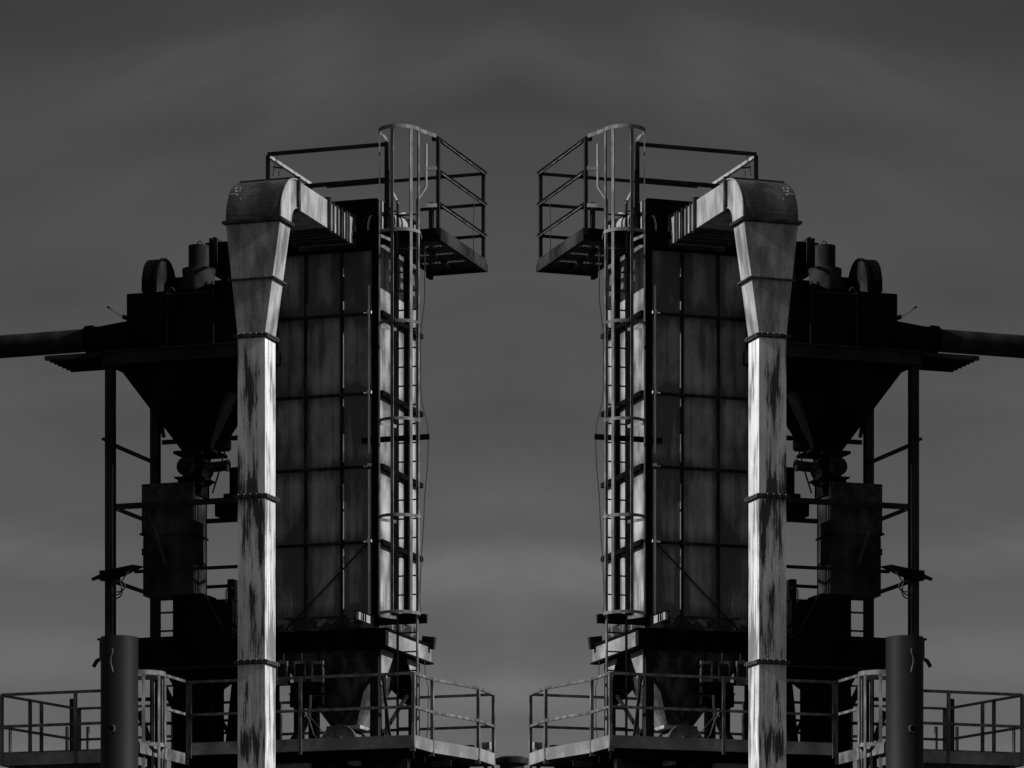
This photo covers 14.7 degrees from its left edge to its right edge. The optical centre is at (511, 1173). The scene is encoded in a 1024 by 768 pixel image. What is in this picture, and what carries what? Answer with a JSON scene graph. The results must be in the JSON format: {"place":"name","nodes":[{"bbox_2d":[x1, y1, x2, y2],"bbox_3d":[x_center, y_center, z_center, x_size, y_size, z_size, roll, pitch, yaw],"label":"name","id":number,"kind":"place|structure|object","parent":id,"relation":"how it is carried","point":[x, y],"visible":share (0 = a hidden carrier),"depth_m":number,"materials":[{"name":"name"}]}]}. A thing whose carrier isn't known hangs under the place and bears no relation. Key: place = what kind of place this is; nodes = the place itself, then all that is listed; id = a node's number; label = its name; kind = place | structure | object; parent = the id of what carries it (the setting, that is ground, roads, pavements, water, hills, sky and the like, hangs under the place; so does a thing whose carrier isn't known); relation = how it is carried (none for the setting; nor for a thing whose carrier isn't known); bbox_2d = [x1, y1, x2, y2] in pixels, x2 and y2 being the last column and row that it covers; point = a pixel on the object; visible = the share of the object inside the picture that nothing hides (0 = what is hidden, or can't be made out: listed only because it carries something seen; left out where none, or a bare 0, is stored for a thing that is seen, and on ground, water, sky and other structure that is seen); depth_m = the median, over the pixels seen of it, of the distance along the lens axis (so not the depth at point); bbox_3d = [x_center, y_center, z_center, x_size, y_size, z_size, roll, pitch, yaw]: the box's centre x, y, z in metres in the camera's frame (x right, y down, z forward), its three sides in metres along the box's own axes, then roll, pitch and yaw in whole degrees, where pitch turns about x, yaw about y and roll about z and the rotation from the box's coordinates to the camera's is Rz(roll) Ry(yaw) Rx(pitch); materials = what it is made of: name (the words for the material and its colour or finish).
{"place":"outdoors","nodes":[
{"label":"outdoors","id":0,"kind":"place"},
{"bbox_2d":[0,0,1023,767],"label":"sky","id":1,"kind":"structure","parent":0,"point":[895,128],"materials":[{"name":"grey"}]},
{"label":"ground","id":2,"kind":"structure","parent":0,"visible":0},
{"bbox_2d":[4,726,100,753],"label":"gangway","id":3,"kind":"object","parent":2,"relation":"on","point":[66,740],"visible":0.22,"depth_m":69.17,"materials":[{"name":"paint"}]},
{"bbox_2d":[0,689,173,767],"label":"platform","id":4,"kind":"structure","parent":2,"relation":"on","point":[76,757],"depth_m":65.74,"materials":[{"name":"paint"}]},
{"bbox_2d":[70,699,72,750],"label":"square post","id":5,"kind":"object","parent":4,"relation":"attached to","point":[71,727],"visible":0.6,"depth_m":68.29,"materials":[{"name":"metal"}]},
{"bbox_2d":[100,635,137,767],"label":"vent pipe","id":6,"kind":"object","parent":2,"relation":"on","point":[119,701],"visible":1,"depth_m":60.59,"materials":[{"name":"grey metal"}]},
{"bbox_2d":[138,669,165,767],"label":"short caged ladder","id":7,"kind":"object","parent":2,"relation":"on","point":[154,675],"visible":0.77,"depth_m":62.76,"materials":[{"name":"grey metal"}]},
{"bbox_2d":[138,674,188,767],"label":"forward walkway","id":8,"kind":"structure","parent":2,"relation":"on","point":[181,759],"depth_m":63.61,"materials":[{"name":"paint"}]},
{"bbox_2d":[92,633,237,767],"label":"transfer box","id":9,"kind":"object","parent":2,"relation":"on","point":[200,659],"visible":0.71,"depth_m":64.51,"materials":[{"name":"black metal"}]},
{"bbox_2d":[101,341,304,767],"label":"steel frame","id":10,"kind":"object","parent":2,"relation":"on","point":[113,361],"visible":0.47,"depth_m":64.40,"materials":[{"name":"black metal"}]},
{"bbox_2d":[45,352,104,371],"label":"service walkway","id":11,"kind":"structure","parent":10,"relation":"attached to","point":[81,362],"depth_m":64.82,"materials":[{"name":"black metal"}]},
{"bbox_2d":[91,565,143,580],"bbox_3d":[-6.401,-9.738,64.434,0.788,0.249,0.400,0,0,18],"label":"flood lamp","id":12,"kind":"object","parent":10,"relation":"attached to","point":[115,574],"visible":1,"depth_m":64.25,"materials":[{"name":"metal"}]},
{"bbox_2d":[111,571,127,598],"bbox_3d":[-6.356,-9.520,64.188,0.313,0.450,0.062,0,0,18],"label":"cable coil","id":13,"kind":"object","parent":12,"relation":"hanging from","point":[113,586],"visible":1,"depth_m":64.18,"materials":[{"name":"black rubber"}]},
{"bbox_2d":[0,237,278,498],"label":"dust collector","id":14,"kind":"object","parent":10,"relation":"on","point":[192,405],"visible":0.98,"depth_m":64.44,"materials":[{"name":"black metal"}]},
{"bbox_2d":[157,601,173,766],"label":"plain ladder","id":15,"kind":"object","parent":10,"relation":"attached to","point":[158,619],"visible":0.27,"depth_m":66.00,"materials":[{"name":"metal"}]},
{"bbox_2d":[139,467,237,640],"bbox_3d":[-4.976,-10.012,64.517,2.121,2.702,0.960,0,0,18],"label":"weigh bin","id":16,"kind":"object","parent":10,"relation":"attached to","point":[198,611],"visible":0.88,"depth_m":64.42,"materials":[{"name":"black metal"}]},
{"bbox_2d":[221,176,355,767],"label":"square duct","id":17,"kind":"object","parent":2,"relation":"on","point":[266,222],"visible":1,"depth_m":61.16,"materials":[{"name":"metal"}]},
{"bbox_2d":[189,672,494,767],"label":"platform","id":18,"kind":"structure","parent":2,"relation":"on","point":[412,750],"depth_m":63.75,"materials":[{"name":"paint"}]},
{"bbox_2d":[224,701,229,733],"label":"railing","id":19,"kind":"object","parent":18,"relation":"on","point":[226,720],"depth_m":66.08,"materials":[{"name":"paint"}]},
{"bbox_2d":[275,198,435,767],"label":"filter tower","id":20,"kind":"structure","parent":2,"relation":"on","point":[327,489],"depth_m":64.30,"materials":[{"name":"metal"}]},
{"bbox_2d":[276,654,289,685],"bbox_3d":[-3.712,-8.170,64.346,0.205,0.514,0.145,0,0,18],"label":"switch box","id":21,"kind":"object","parent":20,"relation":"attached to","point":[283,669],"visible":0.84,"depth_m":64.29,"materials":[{"name":"grey paint"}]},
{"bbox_2d":[278,664,285,676],"bbox_3d":[-3.728,-8.132,64.297,0.145,0.237,0.008,0,0,18],"label":"window","id":22,"kind":"structure","parent":21,"relation":"in","point":[282,668],"depth_m":64.28,"materials":[{"name":"glass"}]},
{"bbox_2d":[294,653,308,682],"bbox_3d":[-3.409,-8.164,64.248,0.204,0.526,0.145,0,0,18],"label":"switch box","id":23,"kind":"object","parent":20,"relation":"attached to","point":[301,667],"visible":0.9,"depth_m":64.20,"materials":[{"name":"grey paint"}]},
{"bbox_2d":[296,664,303,675],"bbox_3d":[-3.425,-8.119,64.199,0.144,0.236,0.008,0,0,18],"label":"window","id":24,"kind":"structure","parent":23,"relation":"in","point":[299,667],"depth_m":64.20,"materials":[{"name":"paint"}]},
{"bbox_2d":[289,682,326,708],"bbox_3d":[-3.298,-7.737,64.209,0.548,0.394,0.310,0,0,18],"label":"control cabinet","id":25,"kind":"object","parent":20,"relation":"attached to","point":[314,688],"visible":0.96,"depth_m":64.10,"materials":[{"name":"black metal"}]},
{"bbox_2d":[290,695,311,738],"bbox_3d":[-3.409,-7.329,64.079,0.372,0.785,0.181,0,0,25],"label":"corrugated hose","id":26,"kind":"object","parent":25,"relation":"attached to","point":[295,735],"visible":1,"depth_m":64.03,"materials":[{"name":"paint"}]},
{"bbox_2d":[304,712,331,737],"bbox_3d":[-3.136,-7.211,63.953,0.478,0.476,0.121,0,0,18],"label":"cable loop","id":27,"kind":"object","parent":26,"relation":"attached to","point":[324,733],"visible":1,"depth_m":63.94,"materials":[{"name":"black rubber"}]},
{"bbox_2d":[311,652,325,685],"bbox_3d":[-3.122,-8.158,64.154,0.204,0.537,0.145,0,0,18],"label":"switch box","id":28,"kind":"object","parent":20,"relation":"attached to","point":[318,667],"visible":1,"depth_m":64.11,"materials":[{"name":"grey paint"}]},
{"bbox_2d":[314,664,321,678],"bbox_3d":[-3.138,-8.107,64.105,0.143,0.235,0.008,0,0,18],"label":"window","id":29,"kind":"structure","parent":28,"relation":"in","point":[317,667],"depth_m":64.09,"materials":[{"name":"glass"}]},
{"bbox_2d":[266,136,487,279],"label":"roof platform","id":30,"kind":"structure","parent":20,"relation":"attached to","point":[432,236],"depth_m":64.56,"materials":[{"name":"paint"}]},
{"bbox_2d":[272,156,282,175],"bbox_3d":[-3.855,-16.443,64.767,0.170,0.385,0.230,0,0,16],"label":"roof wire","id":31,"kind":"object","parent":30,"relation":"hanging from","point":[274,166],"visible":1,"depth_m":64.83,"materials":[{"name":"black metal"}]},
{"bbox_2d":[471,197,475,258],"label":"rail rope","id":32,"kind":"object","parent":30,"relation":"attached to","point":[473,231],"visible":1,"depth_m":65.12,"materials":[{"name":"black rubber"}]},
{"bbox_2d":[367,210,415,230],"bbox_3d":[-1.853,-15.379,64.427,0.508,0.397,1.145,0,0,27],"label":"roof fan","id":33,"kind":"object","parent":20,"relation":"on","point":[403,222],"visible":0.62,"depth_m":64.28},
{"bbox_2d":[379,124,436,735],"bbox_3d":[-1.705,-11.736,63.404,0.860,9.871,0.811,0,0,16],"label":"caged ladder","id":34,"kind":"object","parent":20,"relation":"attached to","point":[397,417],"visible":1,"depth_m":63.23,"materials":[{"name":"metal"}]},
{"bbox_2d":[420,252,428,737],"bbox_3d":[-1.411,-10.899,63.931,0.154,7.793,0.511,0,0,0],"label":"hanging cable","id":35,"kind":"object","parent":20,"relation":"hanging from","point":[427,461],"visible":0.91,"depth_m":63.71,"materials":[{"name":"black rubber"}]},
{"bbox_2d":[464,742,491,767],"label":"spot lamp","id":36,"kind":"object","parent":2,"relation":"on","point":[486,745],"visible":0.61,"depth_m":65.92,"materials":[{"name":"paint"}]},
{"bbox_2d":[495,756,528,767],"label":"vent stack","id":37,"kind":"object","parent":2,"relation":"on","point":[511,761],"visible":1,"depth_m":64.81,"materials":[{"name":"paint"}]},
{"bbox_2d":[532,742,559,767],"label":"spot lamp","id":38,"kind":"object","parent":2,"relation":"on","point":[537,745],"visible":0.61,"depth_m":65.92,"materials":[{"name":"black metal"}]},
{"bbox_2d":[588,198,748,767],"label":"filter tower","id":39,"kind":"structure","parent":2,"relation":"on","point":[696,489],"depth_m":64.30,"materials":[{"name":"grey metal"}]},
{"bbox_2d":[595,252,603,737],"bbox_3d":[1.411,-10.899,63.931,0.154,7.793,0.511,0,0,0],"label":"hanging cable","id":40,"kind":"object","parent":39,"relation":"hanging from","point":[596,461],"visible":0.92,"depth_m":63.71,"materials":[{"name":"black rubber"}]},
{"bbox_2d":[587,124,644,735],"bbox_3d":[1.705,-11.736,63.404,0.860,9.871,0.811,0,0,-16],"label":"caged ladder","id":41,"kind":"object","parent":39,"relation":"attached to","point":[626,417],"visible":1,"depth_m":63.23,"materials":[{"name":"metal"}]},
{"bbox_2d":[608,210,656,230],"bbox_3d":[1.853,-15.379,64.427,0.508,0.397,1.145,0,0,-27],"label":"roof fan","id":42,"kind":"object","parent":39,"relation":"on","point":[620,222],"visible":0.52,"depth_m":64.28},
{"bbox_2d":[536,136,757,279],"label":"roof platform","id":43,"kind":"structure","parent":39,"relation":"attached to","point":[591,236],"depth_m":64.56,"materials":[{"name":"paint"}]},
{"bbox_2d":[548,197,552,258],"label":"rail rope","id":44,"kind":"object","parent":43,"relation":"attached to","point":[550,231],"visible":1,"depth_m":65.12,"materials":[{"name":"black rubber"}]},
{"bbox_2d":[741,156,751,175],"bbox_3d":[3.855,-16.443,64.767,0.170,0.385,0.230,0,0,-16],"label":"roof wire","id":45,"kind":"object","parent":43,"relation":"hanging from","point":[749,166],"visible":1,"depth_m":64.83,"materials":[{"name":"black metal"}]},
{"bbox_2d":[698,652,712,685],"bbox_3d":[3.122,-8.158,64.154,0.204,0.537,0.145,0,0,-18],"label":"switch box","id":46,"kind":"object","parent":39,"relation":"attached to","point":[705,667],"visible":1,"depth_m":64.11,"materials":[{"name":"grey paint"}]},
{"bbox_2d":[702,664,709,678],"bbox_3d":[3.138,-8.107,64.105,0.143,0.235,0.008,0,0,-18],"label":"window","id":47,"kind":"structure","parent":46,"relation":"in","point":[705,667],"depth_m":64.09,"materials":[{"name":"glass"}]},
{"bbox_2d":[697,682,734,708],"bbox_3d":[3.298,-7.737,64.209,0.548,0.394,0.310,0,0,-18],"label":"control cabinet","id":48,"kind":"object","parent":39,"relation":"attached to","point":[709,688],"visible":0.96,"depth_m":64.10,"materials":[{"name":"black metal"}]},
{"bbox_2d":[712,695,733,738],"bbox_3d":[3.409,-7.329,64.079,0.372,0.785,0.181,0,0,-25],"label":"corrugated hose","id":49,"kind":"object","parent":48,"relation":"attached to","point":[728,735],"visible":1,"depth_m":64.03,"materials":[{"name":"rubber"}]},
{"bbox_2d":[692,712,719,737],"bbox_3d":[3.136,-7.211,63.953,0.478,0.476,0.121,0,0,-18],"label":"cable loop","id":50,"kind":"object","parent":49,"relation":"attached to","point":[699,733],"visible":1,"depth_m":63.94,"materials":[{"name":"black rubber"}]},
{"bbox_2d":[715,653,729,682],"bbox_3d":[3.409,-8.164,64.248,0.204,0.526,0.145,0,0,-18],"label":"switch box","id":51,"kind":"object","parent":39,"relation":"attached to","point":[722,667],"visible":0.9,"depth_m":64.20,"materials":[{"name":"grey paint"}]},
{"bbox_2d":[720,664,727,675],"bbox_3d":[3.425,-8.119,64.199,0.144,0.236,0.008,0,0,-18],"label":"window","id":52,"kind":"structure","parent":51,"relation":"in","point":[723,667],"depth_m":64.20,"materials":[{"name":"glass"}]},
{"bbox_2d":[734,654,747,685],"bbox_3d":[3.712,-8.170,64.346,0.205,0.514,0.145,0,0,-18],"label":"switch box","id":53,"kind":"object","parent":39,"relation":"attached to","point":[740,669],"visible":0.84,"depth_m":64.29,"materials":[{"name":"grey paint"}]},
{"bbox_2d":[738,664,745,676],"bbox_3d":[3.728,-8.132,64.297,0.145,0.237,0.008,0,0,-18],"label":"window","id":54,"kind":"structure","parent":53,"relation":"in","point":[741,668],"depth_m":64.28,"materials":[{"name":"glass"}]},
{"bbox_2d":[529,672,834,767],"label":"platform","id":55,"kind":"structure","parent":2,"relation":"on","point":[610,750],"depth_m":63.75,"materials":[{"name":"metal"}]},
{"bbox_2d":[794,701,799,733],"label":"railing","id":56,"kind":"object","parent":55,"relation":"on","point":[797,720],"depth_m":66.08,"materials":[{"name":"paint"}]},
{"bbox_2d":[668,176,802,767],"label":"square duct","id":57,"kind":"object","parent":2,"relation":"on","point":[757,222],"visible":1,"depth_m":61.16,"materials":[{"name":"metal"}]},
{"bbox_2d":[719,341,922,767],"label":"steel frame","id":58,"kind":"object","parent":2,"relation":"on","point":[910,361],"visible":0.44,"depth_m":64.40,"materials":[{"name":"black metal"}]},
{"bbox_2d":[786,467,884,640],"bbox_3d":[4.976,-10.012,64.517,2.121,2.702,0.960,0,0,-18],"label":"weigh bin","id":59,"kind":"object","parent":58,"relation":"attached to","point":[825,611],"visible":0.84,"depth_m":64.42,"materials":[{"name":"black metal"}]},
{"bbox_2d":[850,601,866,766],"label":"plain ladder","id":60,"kind":"object","parent":58,"relation":"attached to","point":[865,619],"visible":0.25,"depth_m":66.00,"materials":[{"name":"metal"}]},
{"bbox_2d":[745,237,1023,498],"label":"dust collector","id":61,"kind":"object","parent":58,"relation":"on","point":[831,405],"visible":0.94,"depth_m":64.44,"materials":[{"name":"black metal"}]},
{"bbox_2d":[880,565,932,580],"bbox_3d":[6.401,-9.738,64.434,0.788,0.249,0.400,0,0,-18],"label":"flood lamp","id":62,"kind":"object","parent":58,"relation":"attached to","point":[908,574],"visible":1,"depth_m":64.25,"materials":[{"name":"black metal"}]},
{"bbox_2d":[896,571,912,598],"bbox_3d":[6.356,-9.520,64.188,0.313,0.450,0.062,0,0,-18],"label":"cable coil","id":63,"kind":"object","parent":62,"relation":"hanging from","point":[910,586],"visible":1,"depth_m":64.18,"materials":[{"name":"black rubber"}]},
{"bbox_2d":[919,352,978,371],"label":"service walkway","id":64,"kind":"structure","parent":58,"relation":"attached to","point":[942,362],"depth_m":64.82,"materials":[{"name":"black metal"}]},
{"bbox_2d":[786,633,931,767],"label":"transfer box","id":65,"kind":"object","parent":2,"relation":"on","point":[823,659],"visible":0.73,"depth_m":64.51,"materials":[{"name":"black metal"}]},
{"bbox_2d":[835,674,885,767],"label":"railing","id":66,"kind":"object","parent":2,"relation":"on","point":[842,759],"visible":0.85,"depth_m":63.61,"materials":[{"name":"metal"}]},
{"bbox_2d":[858,669,885,767],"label":"short caged ladder","id":67,"kind":"object","parent":2,"relation":"on","point":[869,675],"visible":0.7,"depth_m":62.76,"materials":[{"name":"grey metal"}]},
{"bbox_2d":[886,635,923,767],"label":"vent pipe","id":68,"kind":"object","parent":2,"relation":"on","point":[904,701],"visible":1,"depth_m":60.59,"materials":[{"name":"grey metal"}]},
{"bbox_2d":[850,689,1023,767],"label":"railing","id":69,"kind":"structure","parent":2,"relation":"on","point":[946,757],"depth_m":65.74,"materials":[{"name":"metal"}]},
{"bbox_2d":[951,699,953,750],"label":"square post","id":70,"kind":"object","parent":2,"relation":"on","point":[952,727],"visible":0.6,"depth_m":68.29,"materials":[{"name":"metal"}]},
{"bbox_2d":[923,726,1019,753],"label":"gangway","id":71,"kind":"object","parent":2,"relation":"on","point":[957,740],"visible":0.22,"depth_m":69.17,"materials":[{"name":"paint"}]}
]}

